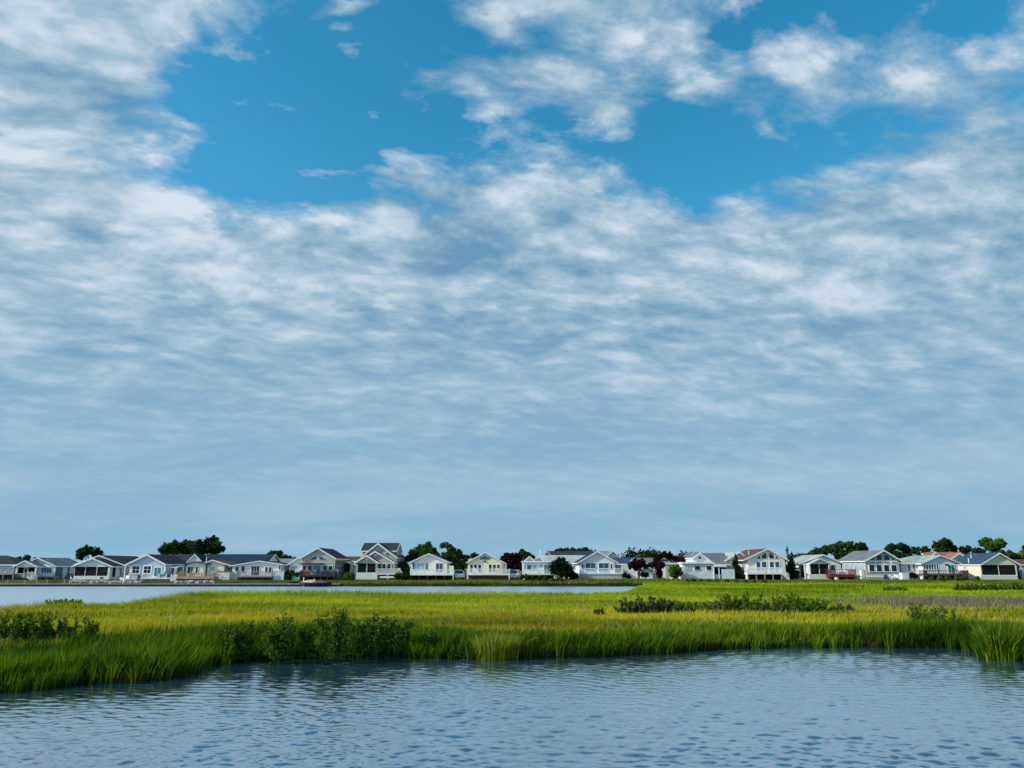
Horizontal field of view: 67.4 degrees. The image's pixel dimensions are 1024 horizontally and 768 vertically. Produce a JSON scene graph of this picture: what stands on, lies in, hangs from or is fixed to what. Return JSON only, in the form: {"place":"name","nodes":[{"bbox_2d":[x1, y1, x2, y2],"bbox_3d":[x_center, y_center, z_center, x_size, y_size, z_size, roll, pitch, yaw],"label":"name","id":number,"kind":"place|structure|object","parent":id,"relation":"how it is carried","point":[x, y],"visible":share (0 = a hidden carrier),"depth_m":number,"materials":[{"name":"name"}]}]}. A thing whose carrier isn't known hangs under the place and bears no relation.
{"place":"outdoors","nodes":[
{"label":"outdoors","id":0,"kind":"place"},
{"bbox_2d":[0,639,949,690],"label":"marsh ground","id":1,"kind":"structure","parent":0,"point":[462,657],"depth_m":26.13,"materials":[{"name":"brown soil"}]},
{"bbox_2d":[0,610,12,638],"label":"marsh shrub","id":2,"kind":"object","parent":1,"relation":"on","point":[5,630],"visible":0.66,"depth_m":27.96,"materials":[{"name":"green plant"}]},
{"bbox_2d":[7,610,36,641],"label":"marsh shrub","id":3,"kind":"object","parent":1,"relation":"on","point":[17,630],"visible":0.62,"depth_m":27.89,"materials":[{"name":"green plant"}]},
{"bbox_2d":[26,610,56,640],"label":"marsh shrub","id":4,"kind":"object","parent":1,"relation":"on","point":[44,629],"visible":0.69,"depth_m":27.90,"materials":[{"name":"green plant"}]},
{"bbox_2d":[45,598,81,606],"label":"marsh shrub","id":5,"kind":"object","parent":1,"relation":"on","point":[64,600],"visible":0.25,"depth_m":55.00,"materials":[{"name":"green plant"}]},
{"bbox_2d":[55,617,81,639],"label":"marsh shrub","id":6,"kind":"object","parent":1,"relation":"on","point":[61,629],"visible":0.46,"depth_m":27.98,"materials":[{"name":"green plant"}]},
{"bbox_2d":[77,617,100,638],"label":"marsh shrub","id":7,"kind":"object","parent":1,"relation":"on","point":[95,626],"visible":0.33,"depth_m":27.92,"materials":[{"name":"green plant"}]},
{"bbox_2d":[218,619,256,659],"bbox_3d":[-8.850,8.258,24.768,1.164,1.341,0.953,6,-15,-24],"label":"marsh shrub","id":8,"kind":"object","parent":1,"relation":"on","point":[235,637],"visible":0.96,"depth_m":24.58,"materials":[{"name":"green plant"}]},
{"bbox_2d":[259,611,297,663],"bbox_3d":[-7.447,8.054,24.536,1.232,1.683,1.032,9,-16,-32],"label":"marsh shrub","id":9,"kind":"object","parent":1,"relation":"on","point":[276,646],"visible":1,"depth_m":24.38,"materials":[{"name":"green plant"}]},
{"bbox_2d":[298,619,319,658],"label":"marsh shrub","id":10,"kind":"object","parent":1,"relation":"on","point":[306,646],"visible":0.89,"depth_m":24.88,"materials":[{"name":"green plant"}]},
{"bbox_2d":[310,606,356,662],"bbox_3d":[-5.716,8.008,24.568,1.366,1.749,1.004,9,-16,-33],"label":"marsh shrub","id":11,"kind":"object","parent":1,"relation":"on","point":[335,641],"visible":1,"depth_m":24.50,"materials":[{"name":"green plant"}]},
{"bbox_2d":[345,613,371,657],"bbox_3d":[-5.109,8.354,25.533,0.956,1.444,0.838,0,-13,0],"label":"marsh shrub","id":12,"kind":"object","parent":1,"relation":"on","point":[358,644],"visible":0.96,"depth_m":25.39,"materials":[{"name":"green plant"}]},
{"bbox_2d":[364,612,392,656],"bbox_3d":[-4.592,8.570,26.270,1.097,1.495,0.733,0,-13,0],"label":"marsh shrub","id":13,"kind":"object","parent":1,"relation":"on","point":[378,632],"visible":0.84,"depth_m":26.17,"materials":[{"name":"green plant"}]},
{"bbox_2d":[387,616,413,656],"bbox_3d":[-3.824,8.596,26.292,1.013,1.373,0.889,0,-13,0],"label":"marsh shrub","id":14,"kind":"object","parent":1,"relation":"on","point":[396,633],"visible":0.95,"depth_m":26.14,"materials":[{"name":"green plant"}]},
{"bbox_2d":[420,626,440,650],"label":"marsh shrub","id":15,"kind":"object","parent":1,"relation":"on","point":[430,636],"visible":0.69,"depth_m":26.40,"materials":[{"name":"green plant"}]},
{"bbox_2d":[465,629,529,660],"bbox_3d":[-0.477,8.680,25.766,2.077,1.111,2.011,-13,-18,42],"label":"grass clump","id":16,"kind":"object","parent":1,"relation":"on","point":[488,647],"visible":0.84,"depth_m":25.44,"materials":[{"name":"plant"}]},
{"bbox_2d":[0,591,1022,643],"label":"dry stalks","id":17,"kind":"object","parent":1,"relation":"on","point":[523,613],"visible":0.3,"depth_m":43.19,"materials":[{"name":"plant"}]},
{"bbox_2d":[0,615,1023,691],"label":"cordgrass","id":18,"kind":"object","parent":1,"relation":"on","point":[139,644],"visible":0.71,"depth_m":26.32,"materials":[{"name":"green plant"}]},
{"bbox_2d":[1,631,1022,693],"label":"wet stems","id":19,"kind":"object","parent":1,"relation":"on","point":[382,656],"visible":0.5,"depth_m":25.91,"materials":[{"name":"green plant"}]},
{"bbox_2d":[0,580,1023,656],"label":"salt hay","id":20,"kind":"object","parent":1,"relation":"on","point":[398,607],"visible":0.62,"depth_m":48.84},
{"bbox_2d":[0,584,1023,635],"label":"rushes","id":21,"kind":"object","parent":1,"relation":"on","point":[763,592],"visible":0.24,"depth_m":44.32,"materials":[{"name":"green plant"}]},
{"bbox_2d":[613,596,640,613],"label":"marsh shrub","id":22,"kind":"object","parent":1,"relation":"on","point":[630,607],"visible":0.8,"depth_m":44.51,"materials":[{"name":"green plant"}]},
{"bbox_2d":[634,595,663,613],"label":"marsh shrub","id":23,"kind":"object","parent":1,"relation":"on","point":[648,607],"visible":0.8,"depth_m":44.53,"materials":[{"name":"green plant"}]},
{"bbox_2d":[654,598,678,612],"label":"marsh shrub","id":24,"kind":"object","parent":1,"relation":"on","point":[665,604],"visible":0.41,"depth_m":45.60,"materials":[{"name":"green plant"}]},
{"bbox_2d":[666,601,691,612],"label":"marsh shrub","id":25,"kind":"object","parent":1,"relation":"on","point":[680,607],"visible":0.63,"depth_m":45.33,"materials":[{"name":"green plant"}]},
{"bbox_2d":[690,602,710,611],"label":"marsh shrub","id":26,"kind":"object","parent":1,"relation":"on","point":[696,607],"visible":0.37,"depth_m":46.13,"materials":[{"name":"green plant"}]},
{"bbox_2d":[701,600,734,611],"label":"marsh shrub","id":27,"kind":"object","parent":1,"relation":"on","point":[716,605],"visible":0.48,"depth_m":46.06,"materials":[{"name":"green plant"}]},
{"bbox_2d":[716,589,765,610],"bbox_3d":[13.840,13.243,46.356,2.969,1.722,2.314,0,-13,0],"label":"marsh shrub","id":28,"kind":"object","parent":1,"relation":"on","point":[745,601],"visible":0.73,"depth_m":46.13,"materials":[{"name":"green plant"}]},
{"bbox_2d":[754,600,783,611],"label":"marsh shrub","id":29,"kind":"object","parent":1,"relation":"on","point":[769,606],"visible":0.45,"depth_m":46.09,"materials":[{"name":"green plant"}]},
{"bbox_2d":[771,593,819,612],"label":"marsh shrub","id":30,"kind":"object","parent":1,"relation":"on","point":[794,603],"visible":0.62,"depth_m":46.16,"materials":[{"name":"green plant"}]},
{"bbox_2d":[804,598,833,612],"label":"marsh shrub","id":31,"kind":"object","parent":1,"relation":"on","point":[824,605],"visible":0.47,"depth_m":46.15,"materials":[{"name":"green plant"}]},
{"bbox_2d":[829,603,854,611],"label":"marsh shrub","id":32,"kind":"object","parent":1,"relation":"on","point":[839,606],"visible":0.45,"depth_m":46.13,"materials":[{"name":"green plant"}]},
{"bbox_2d":[801,593,1023,610],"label":"dead reeds","id":33,"kind":"object","parent":1,"relation":"on","point":[950,599],"visible":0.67,"depth_m":53.83,"materials":[{"name":"plant"}]},
{"bbox_2d":[904,601,939,621],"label":"marsh shrub","id":34,"kind":"object","parent":1,"relation":"on","point":[915,614],"visible":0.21,"depth_m":34.29,"materials":[{"name":"green plant"}]},
{"bbox_2d":[918,604,965,621],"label":"marsh shrub","id":35,"kind":"object","parent":1,"relation":"on","point":[940,609],"visible":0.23,"depth_m":33.34,"materials":[{"name":"green plant"}]},
{"bbox_2d":[960,613,1023,660],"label":"grass clump","id":36,"kind":"object","parent":1,"relation":"on","point":[1006,635],"visible":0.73,"depth_m":25.49,"materials":[{"name":"plant"}]},
{"bbox_2d":[985,580,1009,590],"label":"marsh shrub","id":37,"kind":"object","parent":1,"relation":"on","point":[994,584],"visible":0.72,"depth_m":86.16,"materials":[{"name":"green plant"}]},
{"bbox_2d":[0,568,1007,586],"bbox_3d":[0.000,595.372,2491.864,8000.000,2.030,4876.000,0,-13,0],"label":"shore ground","id":38,"kind":"structure","parent":0,"point":[53,581],"depth_m":122.08,"materials":[{"name":"green plant"}]},
{"bbox_2d":[0,556,28,579],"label":"house","id":39,"kind":"structure","parent":38,"relation":"on","point":[7,569],"depth_m":128.32,"materials":[{"name":"grey"}]},
{"bbox_2d":[12,557,78,579],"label":"house","id":40,"kind":"structure","parent":38,"relation":"on","point":[46,568],"depth_m":129.45,"materials":[{"name":"white"}]},
{"bbox_2d":[76,544,105,560],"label":"tree","id":41,"kind":"object","parent":38,"relation":"on","point":[83,552],"visible":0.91,"depth_m":145.94,"materials":[{"name":"green plant"}]},
{"bbox_2d":[71,555,138,578],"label":"house","id":42,"kind":"structure","parent":38,"relation":"on","point":[104,567],"depth_m":127.56,"materials":[{"name":"white"}]},
{"bbox_2d":[126,554,186,580],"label":"house","id":43,"kind":"structure","parent":38,"relation":"on","point":[148,566],"depth_m":127.53,"materials":[{"name":"blue"}]},
{"bbox_2d":[0,583,339,586],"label":"seawall","id":44,"kind":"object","parent":38,"relation":"on","point":[139,584],"visible":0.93,"depth_m":119.64,"materials":[{"name":"grey concrete"}]},
{"bbox_2d":[157,539,195,554],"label":"tree","id":45,"kind":"object","parent":38,"relation":"on","point":[185,546],"visible":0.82,"depth_m":160.16,"materials":[{"name":"green plant"}]},
{"bbox_2d":[170,554,205,561],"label":"house","id":46,"kind":"structure","parent":38,"relation":"on","point":[186,557],"depth_m":144.22,"materials":[{"name":"grey"}]},
{"bbox_2d":[177,557,216,580],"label":"house","id":47,"kind":"structure","parent":38,"relation":"on","point":[199,568],"depth_m":127.19,"materials":[{"name":"beige"}]},
{"bbox_2d":[192,535,225,553],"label":"tree","id":48,"kind":"object","parent":38,"relation":"on","point":[211,545],"visible":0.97,"depth_m":155.38,"materials":[{"name":"green plant"}]},
{"bbox_2d":[205,560,235,575],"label":"house","id":49,"kind":"structure","parent":38,"relation":"on","point":[215,566],"depth_m":127.97,"materials":[{"name":"beige"}]},
{"bbox_2d":[217,571,232,579],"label":"shed","id":50,"kind":"structure","parent":38,"relation":"on","point":[224,575],"depth_m":125.99,"materials":[{"name":"beige"}]},
{"bbox_2d":[186,554,280,563],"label":"roof","id":51,"kind":"structure","parent":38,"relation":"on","point":[239,558],"depth_m":135.03,"materials":[{"name":"blue"}]},
{"bbox_2d":[229,561,289,579],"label":"house","id":52,"kind":"structure","parent":38,"relation":"on","point":[259,570],"depth_m":127.27,"materials":[{"name":"white"}]},
{"bbox_2d":[267,550,287,558],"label":"tree","id":53,"kind":"object","parent":38,"relation":"on","point":[279,553],"visible":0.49,"depth_m":160.49,"materials":[{"name":"green plant"}]},
{"bbox_2d":[273,571,285,579],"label":"shed","id":54,"kind":"structure","parent":38,"relation":"on","point":[278,575],"depth_m":125.56,"materials":[{"name":"white paint"}]},
{"bbox_2d":[284,570,299,579],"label":"bush","id":55,"kind":"object","parent":38,"relation":"on","point":[289,574],"visible":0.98,"depth_m":125.87,"materials":[{"name":"green plant"}]},
{"bbox_2d":[287,556,301,578],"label":"house","id":56,"kind":"structure","parent":38,"relation":"on","point":[295,565],"depth_m":129.36,"materials":[{"name":"white"}]},
{"bbox_2d":[299,548,349,580],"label":"house","id":57,"kind":"structure","parent":38,"relation":"on","point":[319,560],"depth_m":127.60,"materials":[{"name":"beige"}]},
{"bbox_2d":[342,571,355,579],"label":"bush","id":58,"kind":"object","parent":38,"relation":"on","point":[348,575],"visible":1,"depth_m":124.91,"materials":[{"name":"green plant"}]},
{"bbox_2d":[344,556,360,578],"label":"house","id":59,"kind":"structure","parent":38,"relation":"on","point":[351,564],"depth_m":137.04,"materials":[{"name":"brown"}]},
{"bbox_2d":[354,543,404,578],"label":"house","id":60,"kind":"structure","parent":38,"relation":"on","point":[378,560],"depth_m":129.05,"materials":[{"name":"grey"}]},
{"bbox_2d":[393,572,408,579],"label":"bush","id":61,"kind":"object","parent":38,"relation":"on","point":[401,576],"visible":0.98,"depth_m":125.02,"materials":[{"name":"green plant"}]},
{"bbox_2d":[397,560,410,578],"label":"bush","id":62,"kind":"object","parent":38,"relation":"on","point":[404,566],"visible":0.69,"depth_m":131.89,"materials":[{"name":"green plant"}]},
{"bbox_2d":[404,541,439,561],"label":"tree","id":63,"kind":"object","parent":38,"relation":"on","point":[427,547],"visible":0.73,"depth_m":139.10,"materials":[{"name":"green plant"}]},
{"bbox_2d":[409,553,453,579],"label":"house","id":64,"kind":"structure","parent":38,"relation":"on","point":[428,566],"depth_m":127.27,"materials":[{"name":"white"}]},
{"bbox_2d":[439,542,470,578],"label":"tree","id":65,"kind":"object","parent":38,"relation":"on","point":[453,555],"visible":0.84,"depth_m":135.12,"materials":[{"name":"green plant"}]},
{"bbox_2d":[466,552,509,579],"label":"house","id":66,"kind":"structure","parent":38,"relation":"on","point":[485,565],"depth_m":127.35,"materials":[{"name":"yellow"}]},
{"bbox_2d":[499,552,522,578],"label":"tree","id":67,"kind":"object","parent":38,"relation":"on","point":[512,560],"visible":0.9,"depth_m":133.92,"materials":[{"name":"red plant"}]},
{"bbox_2d":[508,570,520,578],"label":"parked car","id":68,"kind":"object","parent":38,"relation":"on","point":[516,574],"visible":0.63,"depth_m":130.26,"materials":[{"name":"white metal"}]},
{"bbox_2d":[516,548,535,559],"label":"tree","id":69,"kind":"object","parent":38,"relation":"on","point":[523,553],"visible":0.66,"depth_m":146.57,"materials":[{"name":"green plant"}]},
{"bbox_2d":[520,574,547,580],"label":"bush","id":70,"kind":"object","parent":38,"relation":"on","point":[526,576],"visible":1,"depth_m":123.40,"materials":[{"name":"green plant"}]},
{"bbox_2d":[521,549,554,579],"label":"house","id":71,"kind":"structure","parent":38,"relation":"on","point":[536,567],"depth_m":127.35,"materials":[{"name":"white"}]},
{"bbox_2d":[548,556,573,578],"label":"yew bush","id":72,"kind":"object","parent":38,"relation":"on","point":[560,567],"visible":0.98,"depth_m":124.78,"materials":[{"name":"green plant"}]},
{"bbox_2d":[542,555,584,578],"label":"house","id":73,"kind":"structure","parent":38,"relation":"on","point":[572,558],"depth_m":139.75,"materials":[{"name":"grey"}]},
{"bbox_2d":[544,551,593,554],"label":"house","id":74,"kind":"structure","parent":38,"relation":"on","point":[567,552],"depth_m":153.51,"materials":[{"name":"grey"}]},
{"bbox_2d":[573,551,622,579],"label":"house","id":75,"kind":"structure","parent":38,"relation":"on","point":[595,565],"depth_m":127.38,"materials":[{"name":"white"}]},
{"bbox_2d":[599,551,619,557],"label":"house","id":76,"kind":"structure","parent":38,"relation":"on","point":[611,554],"depth_m":153.29,"materials":[{"name":"white"}]},
{"bbox_2d":[611,558,637,578],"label":"house","id":77,"kind":"structure","parent":38,"relation":"on","point":[623,563],"depth_m":132.98,"materials":[{"name":"blue"}]},
{"bbox_2d":[628,558,647,578],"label":"tree","id":78,"kind":"object","parent":38,"relation":"on","point":[635,564],"visible":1,"depth_m":126.45,"materials":[{"name":"brown plant"}]},
{"bbox_2d":[637,558,670,578],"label":"house","id":79,"kind":"structure","parent":38,"relation":"on","point":[651,573],"depth_m":135.77,"materials":[{"name":"grey"}]},
{"bbox_2d":[647,557,665,578],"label":"tree","id":80,"kind":"object","parent":38,"relation":"on","point":[659,566],"visible":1,"depth_m":126.64,"materials":[{"name":"brown plant"}]},
{"bbox_2d":[302,578,1023,584],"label":"shore grass","id":81,"kind":"structure","parent":38,"relation":"on","point":[571,581],"depth_m":122.80,"materials":[{"name":"green plant"}]},
{"bbox_2d":[655,551,683,562],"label":"tree","id":82,"kind":"object","parent":38,"relation":"on","point":[667,556],"visible":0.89,"depth_m":137.84,"materials":[{"name":"brown plant"}]},
{"bbox_2d":[660,563,678,578],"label":"house","id":83,"kind":"structure","parent":38,"relation":"on","point":[666,573],"depth_m":131.27,"materials":[{"name":"grey"}]},
{"bbox_2d":[667,564,682,578],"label":"bush","id":84,"kind":"object","parent":38,"relation":"on","point":[675,571],"visible":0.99,"depth_m":126.01,"materials":[{"name":"green plant"}]},
{"bbox_2d":[678,553,734,578],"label":"house","id":85,"kind":"structure","parent":38,"relation":"on","point":[704,565],"depth_m":127.41,"materials":[{"name":"white"}]},
{"bbox_2d":[521,547,902,562],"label":"distant woods","id":86,"kind":"object","parent":38,"relation":"on","point":[648,553],"visible":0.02,"depth_m":214.75,"materials":[{"name":"green plant"}]},
{"bbox_2d":[724,552,743,568],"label":"house","id":87,"kind":"structure","parent":38,"relation":"on","point":[730,556],"depth_m":132.59,"materials":[{"name":"beige"}]},
{"bbox_2d":[731,553,744,578],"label":"cedar tree","id":88,"kind":"object","parent":38,"relation":"on","point":[739,573],"visible":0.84,"depth_m":129.27,"materials":[{"name":"green plant"}]},
{"bbox_2d":[737,548,789,579],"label":"house","id":89,"kind":"structure","parent":38,"relation":"on","point":[762,564],"depth_m":127.50,"materials":[{"name":"white"}]},
{"bbox_2d":[785,547,799,578],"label":"cedar tree","id":90,"kind":"object","parent":38,"relation":"on","point":[792,571],"visible":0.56,"depth_m":128.57,"materials":[{"name":"green plant"}]},
{"bbox_2d":[802,544,832,555],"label":"tree","id":91,"kind":"object","parent":38,"relation":"on","point":[824,549],"visible":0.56,"depth_m":155.89,"materials":[{"name":"green plant"}]},
{"bbox_2d":[785,554,855,579],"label":"house","id":92,"kind":"structure","parent":38,"relation":"on","point":[823,566],"depth_m":127.57,"materials":[{"name":"white"}]},
{"bbox_2d":[829,540,855,559],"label":"tree","id":93,"kind":"object","parent":38,"relation":"on","point":[838,548],"visible":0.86,"depth_m":153.14,"materials":[{"name":"green plant"}]},
{"bbox_2d":[854,541,868,550],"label":"tree","id":94,"kind":"object","parent":38,"relation":"on","point":[860,546],"visible":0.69,"depth_m":160.78,"materials":[{"name":"green plant"}]},
{"bbox_2d":[838,550,903,578],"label":"house","id":95,"kind":"structure","parent":38,"relation":"on","point":[876,564],"depth_m":127.62,"materials":[{"name":"grey"}]},
{"bbox_2d":[884,542,920,558],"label":"tree","id":96,"kind":"object","parent":38,"relation":"on","point":[905,549],"visible":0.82,"depth_m":146.29,"materials":[{"name":"green plant"}]},
{"bbox_2d":[899,555,968,579],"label":"house","id":97,"kind":"structure","parent":38,"relation":"on","point":[927,566],"depth_m":127.49,"materials":[{"name":"white"}]},
{"bbox_2d":[920,537,958,551],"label":"tree","id":98,"kind":"object","parent":38,"relation":"on","point":[944,544],"visible":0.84,"depth_m":155.64,"materials":[{"name":"green plant"}]},
{"bbox_2d":[915,552,964,559],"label":"house","id":99,"kind":"structure","parent":38,"relation":"on","point":[954,555],"depth_m":141.03,"materials":[{"name":"red"}]},
{"bbox_2d":[928,575,981,580],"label":"bush","id":100,"kind":"object","parent":38,"relation":"on","point":[947,577],"visible":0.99,"depth_m":124.28,"materials":[{"name":"green plant"}]},
{"bbox_2d":[959,545,971,554],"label":"tree","id":101,"kind":"object","parent":38,"relation":"on","point":[967,549],"visible":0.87,"depth_m":160.81,"materials":[{"name":"green plant"}]},
{"bbox_2d":[955,553,1019,578],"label":"house","id":102,"kind":"structure","parent":38,"relation":"on","point":[991,565],"depth_m":127.60,"materials":[{"name":"beige"}]},
{"bbox_2d":[977,537,1007,552],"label":"tree","id":103,"kind":"object","parent":38,"relation":"on","point":[991,545],"visible":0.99,"depth_m":144.31,"materials":[{"name":"green plant"}]},
{"bbox_2d":[996,549,1019,558],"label":"tree","id":104,"kind":"object","parent":38,"relation":"on","point":[1009,553],"visible":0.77,"depth_m":142.02,"materials":[{"name":"green plant"}]},
{"bbox_2d":[1012,559,1023,578],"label":"house","id":105,"kind":"structure","parent":38,"relation":"on","point":[1020,570],"depth_m":129.43,"materials":[{"name":"brown"}]},
{"bbox_2d":[0,586,1023,767],"bbox_3d":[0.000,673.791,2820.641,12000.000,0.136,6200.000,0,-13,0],"label":"water","id":106,"kind":"structure","parent":0,"point":[832,707],"depth_m":16.31,"materials":[{"name":"blue liquid"}]},
{"bbox_2d":[312,580,331,585],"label":"motor boat","id":107,"kind":"object","parent":106,"relation":"on","point":[320,583],"visible":1,"depth_m":118.02,"materials":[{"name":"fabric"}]},
{"bbox_2d":[0,0,1023,566],"label":"sky","id":108,"kind":"structure","parent":0,"point":[296,278],"materials":[{"name":"blue"}]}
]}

